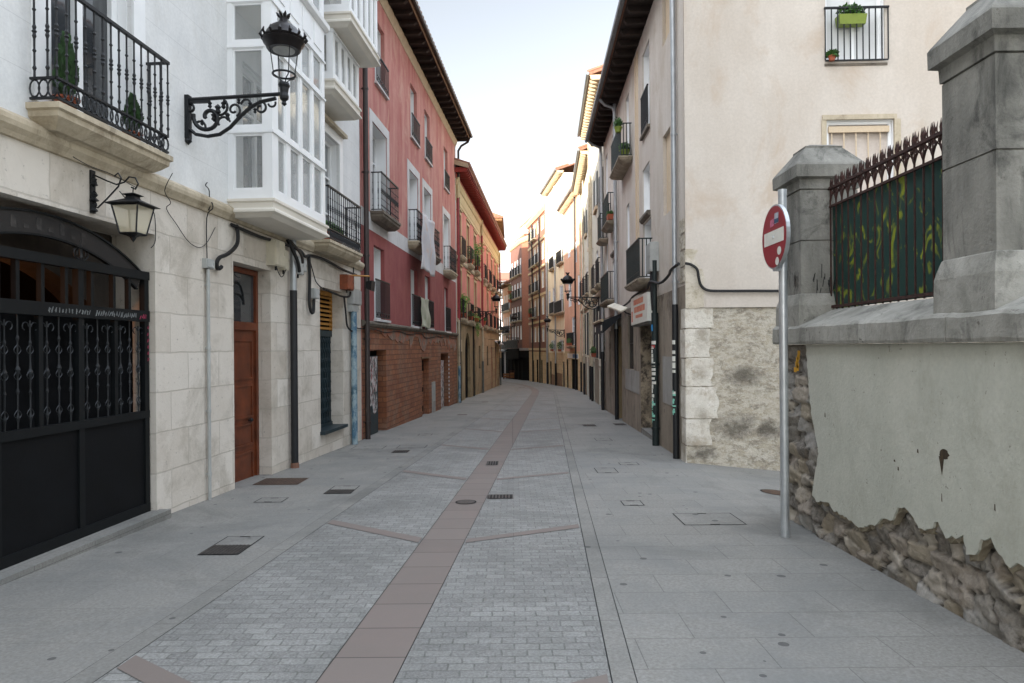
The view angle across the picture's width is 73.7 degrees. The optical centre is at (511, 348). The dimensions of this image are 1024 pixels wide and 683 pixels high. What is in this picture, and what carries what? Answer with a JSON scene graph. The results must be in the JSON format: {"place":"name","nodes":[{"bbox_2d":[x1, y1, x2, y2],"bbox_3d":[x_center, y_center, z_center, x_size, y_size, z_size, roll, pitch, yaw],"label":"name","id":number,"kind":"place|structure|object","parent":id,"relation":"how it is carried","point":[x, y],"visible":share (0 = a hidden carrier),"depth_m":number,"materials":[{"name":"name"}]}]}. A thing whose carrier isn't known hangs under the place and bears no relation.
{"place":"outdoors","nodes":[
{"label":"outdoors","id":0,"kind":"place"},
{"bbox_2d":[0,384,515,682],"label":"pavement","id":1,"kind":"structure","parent":0,"point":[65,620],"depth_m":5.92,"materials":[{"name":"stone"}]},
{"bbox_2d":[0,0,380,585],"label":"white house","id":2,"kind":"structure","parent":1,"relation":"on","point":[290,170],"depth_m":8.60,"materials":[{"name":"stone"}]},
{"bbox_2d":[52,31,80,108],"bbox_3d":[-3.964,-2.462,6.069,0.214,0.744,0.216,0,0,21],"label":"potted plant","id":3,"kind":"object","parent":2,"relation":"on","point":[62,62],"visible":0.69,"depth_m":6.03,"materials":[{"name":"green plant"}]},
{"bbox_2d":[0,240,150,569],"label":"steel gate","id":4,"kind":"structure","parent":2,"relation":"attached to","point":[74,447],"depth_m":6.43,"materials":[{"name":"metal"}]},
{"bbox_2d":[0,207,140,289],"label":"arch","id":5,"kind":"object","parent":4,"relation":"attached to","point":[13,220],"visible":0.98,"depth_m":6.30,"materials":[{"name":"paint"}]},
{"bbox_2d":[51,0,126,131],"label":"window","id":6,"kind":"structure","parent":2,"relation":"in","point":[116,10],"depth_m":6.99,"materials":[{"name":"white paint"}]},
{"bbox_2d":[89,170,159,241],"bbox_3d":[-3.767,-1.362,6.556,0.612,0.700,0.346,0,0,4],"label":"iron wall lantern","id":7,"kind":"object","parent":2,"relation":"attached to","point":[131,201],"visible":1,"depth_m":6.54,"materials":[{"name":"black metal"}]},
{"bbox_2d":[122,92,143,140],"bbox_3d":[-3.897,-2.360,7.011,0.204,0.539,0.219,0,0,4],"label":"potted plant","id":8,"kind":"object","parent":2,"relation":"on","point":[130,108],"visible":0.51,"depth_m":6.97,"materials":[{"name":"green plant"}]},
{"bbox_2d":[164,173,215,247],"bbox_3d":[-3.880,-1.574,8.144,0.216,0.660,1.483,0,0,-7],"label":"cable","id":9,"kind":"object","parent":2,"relation":"attached to","point":[173,219],"visible":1,"depth_m":7.93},
{"bbox_2d":[202,258,214,269],"bbox_3d":[-3.854,-1.041,8.688,0.080,0.180,0.200,0,0,4],"label":"junction box","id":10,"kind":"object","parent":2,"relation":"attached to","point":[207,263],"visible":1,"depth_m":8.62,"materials":[{"name":"plastic"}]},
{"bbox_2d":[205,182,212,257],"bbox_3d":[-3.847,-1.603,8.652,0.101,1.005,0.087,0,0,39],"label":"cable","id":11,"kind":"object","parent":2,"relation":"attached to","point":[206,221],"visible":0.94,"depth_m":8.65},
{"bbox_2d":[215,225,239,270],"bbox_3d":[-3.800,-1.358,9.143,0.101,0.698,0.661,0,0,2],"label":"cable","id":12,"kind":"object","parent":2,"relation":"attached to","point":[226,254],"visible":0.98,"depth_m":9.08,"materials":[{"name":"rubber"}]},
{"bbox_2d":[233,266,258,482],"bbox_3d":[-4.001,0.505,10.028,0.110,3.390,1.200,0,0,4],"label":"panelled door","id":13,"kind":"structure","parent":2,"relation":"attached to","point":[246,368],"depth_m":10.27,"materials":[{"name":"wood"}]},
{"bbox_2d":[234,330,254,482],"bbox_3d":[-3.998,0.965,10.028,0.110,2.470,1.050,0,0,4],"label":"door leaf","id":14,"kind":"structure","parent":13,"relation":"in","point":[244,405],"depth_m":10.21,"materials":[{"name":"wood"}]},
{"bbox_2d":[184,10,307,144],"bbox_3d":[-3.203,-3.229,8.199,1.525,1.545,0.555,0,0,4],"label":"bracket street lamp","id":15,"kind":"object","parent":2,"relation":"attached to","point":[282,37],"visible":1,"depth_m":8.18,"materials":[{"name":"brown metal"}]},
{"bbox_2d":[243,65,261,187],"bbox_3d":[-3.877,-3.116,10.368,0.132,1.970,1.250,0,0,4],"label":"window","id":16,"kind":"structure","parent":2,"relation":"in","point":[252,146],"depth_m":10.33,"materials":[{"name":"glass"}]},
{"bbox_2d":[266,239,284,269],"bbox_3d":[-3.677,-1.442,10.645,0.160,0.460,0.370,0,0,4],"label":"meter box","id":17,"kind":"object","parent":2,"relation":"attached to","point":[275,252],"visible":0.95,"depth_m":10.48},
{"bbox_2d":[226,0,329,239],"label":"bay window","id":18,"kind":"structure","parent":2,"relation":"in","point":[267,208],"depth_m":9.79,"materials":[{"name":"white paint"}]},
{"bbox_2d":[278,250,288,273],"bbox_3d":[-3.671,-1.383,10.991,0.120,0.380,0.180,0,0,4],"label":"meter box","id":19,"kind":"object","parent":2,"relation":"attached to","point":[286,268],"visible":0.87,"depth_m":10.98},
{"bbox_2d":[230,223,356,274],"bbox_3d":[-3.552,-1.639,12.074,0.160,0.139,5.602,0,0,4],"label":"cable","id":20,"kind":"object","parent":2,"relation":"attached to","point":[286,244],"visible":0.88,"depth_m":11.15,"materials":[{"name":"rubber"}]},
{"bbox_2d":[286,239,300,272],"bbox_3d":[-3.566,-1.512,11.196,0.101,0.515,0.398,0,0,14],"label":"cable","id":21,"kind":"object","parent":2,"relation":"attached to","point":[295,256],"visible":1,"depth_m":11.16,"materials":[{"name":"rubber"}]},
{"bbox_2d":[290,240,303,263],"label":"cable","id":22,"kind":"object","parent":2,"relation":"attached to","point":[299,252],"visible":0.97,"depth_m":11.28,"materials":[{"name":"rubber"}]},
{"bbox_2d":[297,256,303,277],"bbox_3d":[-3.632,-1.373,11.610,0.110,0.360,0.260,0,0,4],"label":"meter box","id":23,"kind":"object","parent":2,"relation":"attached to","point":[302,268],"visible":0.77,"depth_m":11.62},
{"bbox_2d":[307,256,314,313],"bbox_3d":[-3.590,-1.126,12.218,0.074,1.056,0.276,0,0,7],"label":"cable","id":24,"kind":"object","parent":2,"relation":"attached to","point":[311,309],"visible":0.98,"depth_m":12.11,"materials":[{"name":"rubber"}]},
{"bbox_2d":[311,288,319,298],"bbox_3d":[-3.570,-0.953,12.352,0.120,0.240,0.250,0,0,4],"label":"meter box","id":25,"kind":"object","parent":2,"relation":"attached to","point":[315,293],"visible":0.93,"depth_m":12.25,"materials":[{"name":"plastic"}]},
{"bbox_2d":[325,135,336,224],"bbox_3d":[-3.677,-3.052,13.477,0.182,2.200,0.940,0,0,4],"label":"window","id":26,"kind":"structure","parent":2,"relation":"in","point":[330,147],"depth_m":13.86,"materials":[{"name":"white paint"}]},
{"bbox_2d":[305,28,361,120],"bbox_3d":[-3.353,-5.130,12.911,0.560,1.190,1.640,0,0,4],"label":"bay window","id":27,"kind":"structure","parent":2,"relation":"in","point":[341,104],"depth_m":12.76,"materials":[{"name":"white paint"}]},
{"bbox_2d":[320,290,347,434],"bbox_3d":[-3.640,0.497,13.446,0.380,3.300,1.400,0,0,4],"label":"door","id":28,"kind":"structure","parent":2,"relation":"attached to","point":[328,426],"depth_m":13.73,"materials":[{"name":"black metal"}]},
{"bbox_2d":[340,274,353,292],"bbox_3d":[-3.414,-1.325,14.141,0.180,0.360,0.420,0,0,4],"label":"meter box","id":29,"kind":"object","parent":2,"relation":"attached to","point":[346,282],"visible":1,"depth_m":13.94,"materials":[{"name":"plastic"}]},
{"bbox_2d":[324,0,380,67],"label":"bay window","id":30,"kind":"structure","parent":2,"relation":"in","point":[359,35],"depth_m":12.79,"materials":[{"name":"white paint"}]},
{"bbox_2d":[347,304,358,311],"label":"meter box","id":31,"kind":"object","parent":2,"relation":"attached to","point":[352,308],"visible":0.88,"depth_m":14.46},
{"bbox_2d":[347,289,361,305],"bbox_3d":[-3.390,-1.065,14.721,0.140,0.380,0.620,0,0,4],"label":"meter box","id":32,"kind":"object","parent":2,"relation":"attached to","point":[355,298],"visible":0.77,"depth_m":14.57,"materials":[{"name":"plastic"}]},
{"bbox_2d":[348,274,374,290],"bbox_3d":[-3.204,-1.405,14.568,0.216,0.337,0.941,0,0,24],"label":"flood light","id":33,"kind":"object","parent":2,"relation":"attached to","point":[370,285],"visible":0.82,"depth_m":14.74,"materials":[{"name":"metal"}]},
{"bbox_2d":[198,536,263,554],"bbox_3d":[-2.640,1.859,6.450,0.370,0.021,0.660,0,0,0],"label":"manhole cover","id":34,"kind":"object","parent":1,"relation":"on","point":[232,545],"visible":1,"depth_m":6.41,"materials":[{"name":"metal"}]},
{"bbox_2d":[255,498,286,501],"bbox_3d":[-3.030,1.912,8.595,0.350,0.007,0.290,0,0,0],"label":"manhole cover","id":35,"kind":"object","parent":1,"relation":"on","point":[271,499],"visible":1,"depth_m":8.59,"materials":[{"name":"stone"}]},
{"bbox_2d":[253,478,307,484],"bbox_3d":[-3.365,1.943,9.965,0.640,0.015,0.570,0,0,0],"label":"manhole cover","id":36,"kind":"object","parent":1,"relation":"on","point":[280,481],"visible":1,"depth_m":9.94,"materials":[{"name":"metal"}]},
{"bbox_2d":[323,486,358,493],"bbox_3d":[-2.305,1.919,9.270,0.360,0.019,0.580,0,0,0],"label":"manhole cover","id":37,"kind":"object","parent":1,"relation":"on","point":[342,490],"visible":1,"depth_m":9.19,"materials":[{"name":"metal"}]},
{"bbox_2d":[359,0,472,439],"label":"red house","id":38,"kind":"structure","parent":1,"relation":"on","point":[418,128],"depth_m":20.12,"materials":[{"name":"paint"}]},
{"bbox_2d":[370,351,377,434],"bbox_3d":[-3.491,1.271,16.725,0.251,2.400,1.750,0,0,4],"label":"poster door","id":39,"kind":"structure","parent":38,"relation":"attached to","point":[374,389],"depth_m":16.71,"materials":[{"name":"paper"}]},
{"bbox_2d":[370,356,377,434],"bbox_3d":[-3.398,1.141,16.453,0.018,1.900,1.180,0,0,4],"label":"door leaf","id":40,"kind":"structure","parent":39,"relation":"in","point":[374,417],"depth_m":16.79,"materials":[{"name":"teal metal"}]},
{"bbox_2d":[374,247,380,318],"bbox_3d":[-3.486,-1.604,17.009,0.232,1.790,1.000,0,0,4],"label":"window","id":41,"kind":"structure","parent":38,"relation":"in","point":[377,259],"depth_m":17.49,"materials":[{"name":"white paint"}]},
{"bbox_2d":[375,29,380,80],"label":"window","id":42,"kind":"structure","parent":38,"relation":"in","point":[378,33],"depth_m":17.67,"materials":[{"name":"white paint"}]},
{"bbox_2d":[372,123,385,210],"bbox_3d":[-3.474,-4.369,17.132,0.342,2.200,1.390,0,0,4],"label":"window","id":43,"kind":"structure","parent":38,"relation":"in","point":[379,141],"depth_m":17.81,"materials":[{"name":"white paint"}]},
{"bbox_2d":[410,88,413,135],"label":"window","id":44,"kind":"structure","parent":38,"relation":"in","point":[411,93],"depth_m":21.66,"materials":[{"name":"white paint"}]},
{"bbox_2d":[411,270,413,325],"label":"window","id":45,"kind":"structure","parent":38,"relation":"in","point":[412,272],"depth_m":21.51,"materials":[{"name":"white paint"}]},
{"bbox_2d":[409,170,417,238],"bbox_3d":[-3.194,-4.281,21.097,0.342,2.180,1.300,0,0,4],"label":"window","id":46,"kind":"structure","parent":38,"relation":"in","point":[412,179],"depth_m":21.73,"materials":[{"name":"white paint"}]},
{"bbox_2d":[420,296,430,328],"bbox_3d":[-2.804,-1.129,22.049,0.130,1.010,1.450,0,0,4],"label":"cloth banner","id":47,"kind":"object","parent":38,"relation":"attached to","point":[426,318],"visible":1,"depth_m":21.99,"materials":[{"name":"fabric"}]},
{"bbox_2d":[421,356,429,414],"bbox_3d":[-2.956,1.677,22.713,0.230,2.780,1.450,0,0,4],"label":"bricked up doorway","id":48,"kind":"structure","parent":38,"relation":"attached to","point":[422,358],"depth_m":23.01,"materials":[{"name":"brick"}]},
{"bbox_2d":[424,189,429,219],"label":"window","id":49,"kind":"structure","parent":38,"relation":"in","point":[426,195],"depth_m":23.90,"materials":[{"name":"white paint"}]},
{"bbox_2d":[421,212,435,276],"bbox_3d":[-2.625,-3.231,21.409,0.128,1.850,2.600,0,0,4],"label":"cloth banner","id":50,"kind":"object","parent":38,"relation":"hanging from","point":[428,264],"visible":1,"depth_m":21.28,"materials":[{"name":"fabric"}]},
{"bbox_2d":[432,381,435,412],"bbox_3d":[-2.752,1.875,24.077,0.042,1.380,0.600,0,0,4],"label":"meter cabinet","id":51,"kind":"object","parent":38,"relation":"attached to","point":[433,397],"visible":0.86,"depth_m":24.00,"materials":[{"name":"metal"}]},
{"bbox_2d":[441,360,443,406],"bbox_3d":[-2.810,1.441,26.517,0.270,2.450,1.740,0,0,4],"label":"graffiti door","id":52,"kind":"structure","parent":38,"relation":"attached to","point":[442,383],"depth_m":26.38,"materials":[{"name":"metal"}]},
{"bbox_2d":[441,360,443,406],"bbox_3d":[-2.714,1.365,26.179,0.030,1.800,1.000,0,0,4],"label":"door leaf","id":53,"kind":"structure","parent":52,"relation":"in","point":[442,361],"depth_m":26.38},
{"bbox_2d":[444,215,448,267],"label":"window","id":54,"kind":"structure","parent":38,"relation":"in","point":[446,222],"depth_m":27.82,"materials":[{"name":"glass"}]},
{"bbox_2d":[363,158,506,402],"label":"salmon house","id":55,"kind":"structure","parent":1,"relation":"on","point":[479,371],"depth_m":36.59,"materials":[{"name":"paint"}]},
{"bbox_2d":[461,293,470,317],"bbox_3d":[-2.161,-1.938,30.970,0.575,1.138,0.611,0,0,3],"label":"potted plant","id":56,"kind":"object","parent":55,"relation":"on","point":[465,300],"visible":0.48,"depth_m":30.86,"materials":[{"name":"green plant"}]},
{"bbox_2d":[465,338,467,397],"bbox_3d":[-2.318,1.122,33.477,0.055,3.700,2.050,0,0,3],"label":"door","id":57,"kind":"structure","parent":55,"relation":"in","point":[466,348],"depth_m":33.96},
{"bbox_2d":[474,313,479,335],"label":"potted plant","id":58,"kind":"object","parent":55,"relation":"on","point":[476,319],"visible":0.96,"depth_m":34.82,"materials":[{"name":"green plant"}]},
{"bbox_2d":[474,241,484,271],"bbox_3d":[-1.847,-4.953,36.947,0.822,1.642,0.804,0,0,3],"label":"potted plant","id":59,"kind":"object","parent":55,"relation":"on","point":[479,252],"visible":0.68,"depth_m":36.81,"materials":[{"name":"green plant"}]},
{"bbox_2d":[474,293,500,319],"bbox_3d":[-1.301,-2.129,35.844,1.525,1.545,0.555,0,0,3],"label":"bracket street lamp","id":60,"kind":"object","parent":55,"relation":"attached to","point":[495,297],"visible":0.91,"depth_m":35.81,"materials":[{"name":"brown metal"}]},
{"bbox_2d":[492,207,504,237],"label":"cream corner house","id":61,"kind":"structure","parent":1,"relation":"on","point":[499,219],"depth_m":54.63,"materials":[{"name":"ceramic"}]},
{"bbox_2d":[499,349,506,377],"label":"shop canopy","id":62,"kind":"object","parent":1,"relation":"on","point":[502,351],"visible":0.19,"depth_m":76.58,"materials":[{"name":"metal"}]},
{"bbox_2d":[64,382,637,682],"bbox_3d":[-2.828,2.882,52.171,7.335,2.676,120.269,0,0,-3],"label":"cobbled road","id":63,"kind":"structure","parent":0,"point":[297,612],"depth_m":5.13,"materials":[{"name":"stone"}]},
{"bbox_2d":[65,383,517,682],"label":"kerb strip","id":64,"kind":"object","parent":63,"relation":"on","point":[107,663],"visible":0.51,"depth_m":5.18,"materials":[{"name":"stone"}]},
{"bbox_2d":[317,381,538,682],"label":"road centre band","id":65,"kind":"object","parent":63,"relation":"on","point":[377,646],"visible":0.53,"depth_m":5.12,"materials":[{"name":"stone"}]},
{"bbox_2d":[503,380,636,682],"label":"kerb strip","id":66,"kind":"object","parent":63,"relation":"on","point":[621,667],"visible":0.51,"depth_m":5.11,"materials":[{"name":"stone"}]},
{"bbox_2d":[117,385,608,682],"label":"road cross bands","id":67,"kind":"object","parent":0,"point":[140,669],"visible":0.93,"depth_m":6.63,"materials":[{"name":"stone"}]},
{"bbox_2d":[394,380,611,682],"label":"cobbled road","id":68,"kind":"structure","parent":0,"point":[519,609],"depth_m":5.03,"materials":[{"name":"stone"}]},
{"bbox_2d":[487,494,512,498],"bbox_3d":[-0.150,1.889,8.695,0.330,0.011,0.290,0,0,0],"label":"drain grate","id":69,"kind":"object","parent":68,"relation":"on","point":[499,496],"visible":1,"depth_m":8.68,"materials":[{"name":"metal"}]},
{"bbox_2d":[417,0,618,272],"label":"sky","id":70,"kind":"structure","parent":0,"point":[516,70],"materials":[{"name":"white"}]},
{"bbox_2d":[689,463,815,534],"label":"side alley","id":71,"kind":"structure","parent":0,"point":[750,483],"depth_m":9.99,"materials":[{"name":"stone"}]},
{"bbox_2d":[760,489,779,494],"bbox_3d":[3.535,1.923,9.090,0.440,0.043,0.440,0,0,0],"label":"manhole cover","id":72,"kind":"object","parent":71,"relation":"on","point":[775,492],"visible":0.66,"depth_m":9.12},
{"bbox_2d":[502,378,1023,682],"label":"pavement","id":73,"kind":"structure","parent":0,"point":[756,598],"depth_m":4.95,"materials":[{"name":"stone"}]},
{"bbox_2d":[499,280,510,378],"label":"pink end house","id":74,"kind":"structure","parent":73,"relation":"on","point":[506,307],"depth_m":76.31,"materials":[{"name":"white paint"}]},
{"bbox_2d":[499,272,510,341],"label":"white glazed house","id":75,"kind":"structure","parent":73,"relation":"on","point":[505,276],"depth_m":96.08,"materials":[{"name":"paint"}]},
{"bbox_2d":[507,216,531,380],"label":"brown corner house","id":76,"kind":"structure","parent":73,"relation":"on","point":[518,354],"depth_m":68.95,"materials":[{"name":"brick"}]},
{"bbox_2d":[525,203,548,383],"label":"brick and cream house","id":77,"kind":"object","parent":73,"relation":"on","point":[535,225],"visible":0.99,"depth_m":59.89,"materials":[{"name":"white paint"}]},
{"bbox_2d":[539,163,574,386],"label":"cream house","id":78,"kind":"structure","parent":73,"relation":"on","point":[556,187],"depth_m":51.20,"materials":[{"name":"white paint"}]},
{"bbox_2d":[556,187,582,390],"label":"house","id":79,"kind":"structure","parent":73,"relation":"on","point":[568,207],"depth_m":43.98,"materials":[{"name":"white paint"}]},
{"bbox_2d":[544,316,564,337],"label":"bracket street lamp","id":80,"kind":"object","parent":79,"relation":"attached to","point":[547,320],"visible":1,"depth_m":47.81,"materials":[{"name":"brown metal"}]},
{"bbox_2d":[572,359,577,389],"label":"door","id":81,"kind":"structure","parent":79,"relation":"in","point":[573,360],"depth_m":43.93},
{"bbox_2d":[594,468,618,472],"bbox_3d":[1.480,1.924,10.750,0.330,0.012,0.500,0,0,0],"label":"manhole cover","id":82,"kind":"object","parent":73,"relation":"on","point":[606,470],"visible":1,"depth_m":10.73,"materials":[{"name":"metal"}]},
{"bbox_2d":[621,500,643,505],"bbox_3d":[1.450,1.868,8.235,0.250,0.007,0.290,0,0,0],"label":"manhole cover","id":83,"kind":"object","parent":73,"relation":"on","point":[634,502],"visible":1,"depth_m":8.26,"materials":[{"name":"stone"}]},
{"bbox_2d":[570,64,747,409],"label":"cream row house","id":84,"kind":"structure","parent":73,"relation":"on","point":[585,186],"depth_m":30.09,"materials":[{"name":"beige paint"}]},
{"bbox_2d":[561,272,598,310],"bbox_3d":[2.654,-2.187,26.616,1.525,1.545,0.555,0,0,2],"label":"bracket street lamp","id":85,"kind":"object","parent":84,"relation":"attached to","point":[567,279],"visible":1,"depth_m":26.58,"materials":[{"name":"brown metal"}]},
{"bbox_2d":[672,513,745,524],"bbox_3d":[2.120,1.844,7.375,0.650,0.013,0.550,0,0,0],"label":"manhole cover","id":86,"kind":"object","parent":73,"relation":"on","point":[710,519],"visible":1,"depth_m":7.35,"materials":[{"name":"stone"}]},
{"bbox_2d":[762,189,790,537],"bbox_3d":[2.602,0.142,6.610,0.143,3.370,0.620,0,0,0],"label":"no entry sign","id":87,"kind":"object","parent":73,"relation":"on","point":[776,235],"visible":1,"depth_m":6.58,"materials":[{"name":"metal"}]},
{"bbox_2d":[585,0,978,470],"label":"beige corner house","id":88,"kind":"structure","parent":73,"relation":"on","point":[749,98],"depth_m":11.47,"materials":[{"name":"white paint"}]},
{"bbox_2d":[592,313,621,334],"bbox_3d":[2.935,-0.732,21.305,0.605,0.570,2.840,0,0,2],"label":"shop awning","id":89,"kind":"object","parent":88,"relation":"attached to","point":[601,325],"visible":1,"depth_m":19.91,"materials":[{"name":"fabric"}]},
{"bbox_2d":[612,116,623,132],"bbox_3d":[2.716,-5.716,17.461,0.306,0.400,0.310,0,0,2],"label":"potted plant","id":90,"kind":"object","parent":88,"relation":"on","point":[617,123],"visible":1,"depth_m":17.39,"materials":[{"name":"green plant"}]},
{"bbox_2d":[607,303,630,314],"bbox_3d":[2.902,-1.059,18.414,0.318,0.416,1.440,0,0,-6],"label":"wall fixture","id":91,"kind":"object","parent":88,"relation":"attached to","point":[617,307],"depth_m":18.23,"materials":[{"name":"plastic"}]},
{"bbox_2d":[618,326,621,417],"bbox_3d":[3.412,0.934,20.554,0.350,3.190,1.310,0,0,2],"label":"dark doorway","id":92,"kind":"structure","parent":88,"relation":"attached to","point":[620,366],"depth_m":20.79,"materials":[{"name":"stone"}]},
{"bbox_2d":[618,141,629,155],"bbox_3d":[2.900,-5.123,17.614,0.340,0.393,0.370,0,0,29],"label":"potted plant","id":93,"kind":"object","parent":88,"relation":"on","point":[628,148],"visible":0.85,"depth_m":17.52,"materials":[{"name":"green plant"}]},
{"bbox_2d":[627,96,628,143],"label":"window","id":94,"kind":"structure","parent":88,"relation":"in","point":[628,96],"depth_m":18.68,"materials":[{"name":"white paint"}]},
{"bbox_2d":[627,205,629,247],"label":"window","id":95,"kind":"structure","parent":88,"relation":"in","point":[628,205],"depth_m":18.68,"materials":[{"name":"white paint"}]},
{"bbox_2d":[631,292,651,326],"bbox_3d":[2.943,-0.847,15.356,0.198,0.680,2.390,0,0,2],"label":"shop sign","id":96,"kind":"object","parent":88,"relation":"attached to","point":[641,311],"visible":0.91,"depth_m":14.95,"materials":[{"name":"plastic"}]},
{"bbox_2d":[644,43,649,123],"bbox_3d":[3.102,-5.809,15.325,0.192,1.880,0.940,0,0,2],"label":"window","id":97,"kind":"structure","parent":88,"relation":"in","point":[646,56],"depth_m":15.78,"materials":[{"name":"white paint"}]},
{"bbox_2d":[644,162,649,212],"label":"window","id":98,"kind":"structure","parent":88,"relation":"in","point":[647,170],"depth_m":15.90,"materials":[{"name":"white paint"}]},
{"bbox_2d":[645,219,650,277],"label":"window","id":99,"kind":"structure","parent":88,"relation":"in","point":[648,225],"depth_m":15.83,"materials":[{"name":"glass"}]},
{"bbox_2d":[622,262,679,305],"bbox_3d":[2.934,-1.287,16.025,0.130,0.333,8.955,0,0,2],"label":"cable","id":100,"kind":"object","parent":88,"relation":"attached to","point":[672,268],"visible":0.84,"depth_m":13.58,"materials":[{"name":"rubber"}]},
{"bbox_2d":[650,272,652,310],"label":"cable","id":101,"kind":"object","parent":88,"relation":"attached to","point":[651,292],"visible":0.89,"depth_m":13.91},
{"bbox_2d":[646,242,658,273],"bbox_3d":[2.910,-1.867,14.177,0.175,0.600,0.550,0,0,2],"label":"utility box","id":102,"kind":"object","parent":88,"relation":"attached to","point":[652,250],"visible":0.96,"depth_m":13.90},
{"bbox_2d":[685,262,778,291],"bbox_3d":[5.155,-1.180,11.370,4.526,0.556,0.082,0,0,1],"label":"cable","id":103,"kind":"object","parent":88,"relation":"attached to","point":[712,290],"visible":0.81,"depth_m":11.40,"materials":[{"name":"rubber"}]},
{"bbox_2d":[826,49,838,61],"bbox_3d":[5.317,-4.864,11.319,0.238,0.196,0.212,0,0,2],"label":"potted plant","id":104,"kind":"object","parent":88,"relation":"on","point":[832,55],"visible":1,"depth_m":11.28,"materials":[{"name":"green plant"}]},
{"bbox_2d":[835,2,866,27],"bbox_3d":[5.660,-5.590,11.409,0.501,0.401,0.272,0,0,2],"label":"potted plant","id":105,"kind":"object","parent":88,"relation":"on","point":[854,18],"visible":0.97,"depth_m":11.34,"materials":[{"name":"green plant"}]},
{"bbox_2d":[825,0,883,61],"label":"window","id":106,"kind":"structure","parent":88,"relation":"in","point":[828,3],"depth_m":11.53,"materials":[{"name":"white paint"}]},
{"bbox_2d":[827,120,892,192],"bbox_3d":[5.811,-3.050,11.438,1.110,1.520,0.122,0,0,2],"label":"window","id":107,"kind":"structure","parent":88,"relation":"in","point":[886,137],"depth_m":11.49,"materials":[{"name":"white paint"}]},
{"bbox_2d":[772,296,1023,652],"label":"boundary wall","id":108,"kind":"structure","parent":73,"relation":"on","point":[906,457],"depth_m":4.89,"materials":[{"name":"paint"}]},
{"bbox_2d":[772,145,864,326],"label":"stone pillar","id":109,"kind":"structure","parent":108,"relation":"on","point":[805,175],"depth_m":6.91,"materials":[{"name":"grey stone"}]},
{"bbox_2d":[827,117,945,308],"bbox_3d":[3.225,-1.058,5.872,0.077,1.341,2.485,0,0,0],"label":"iron fence","id":110,"kind":"object","parent":108,"relation":"on","point":[888,240],"visible":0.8,"depth_m":5.83,"materials":[{"name":"metal"}]},
{"bbox_2d":[927,0,1023,313],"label":"stone pillar","id":111,"kind":"structure","parent":108,"relation":"on","point":[975,56],"depth_m":4.22,"materials":[{"name":"stone"}]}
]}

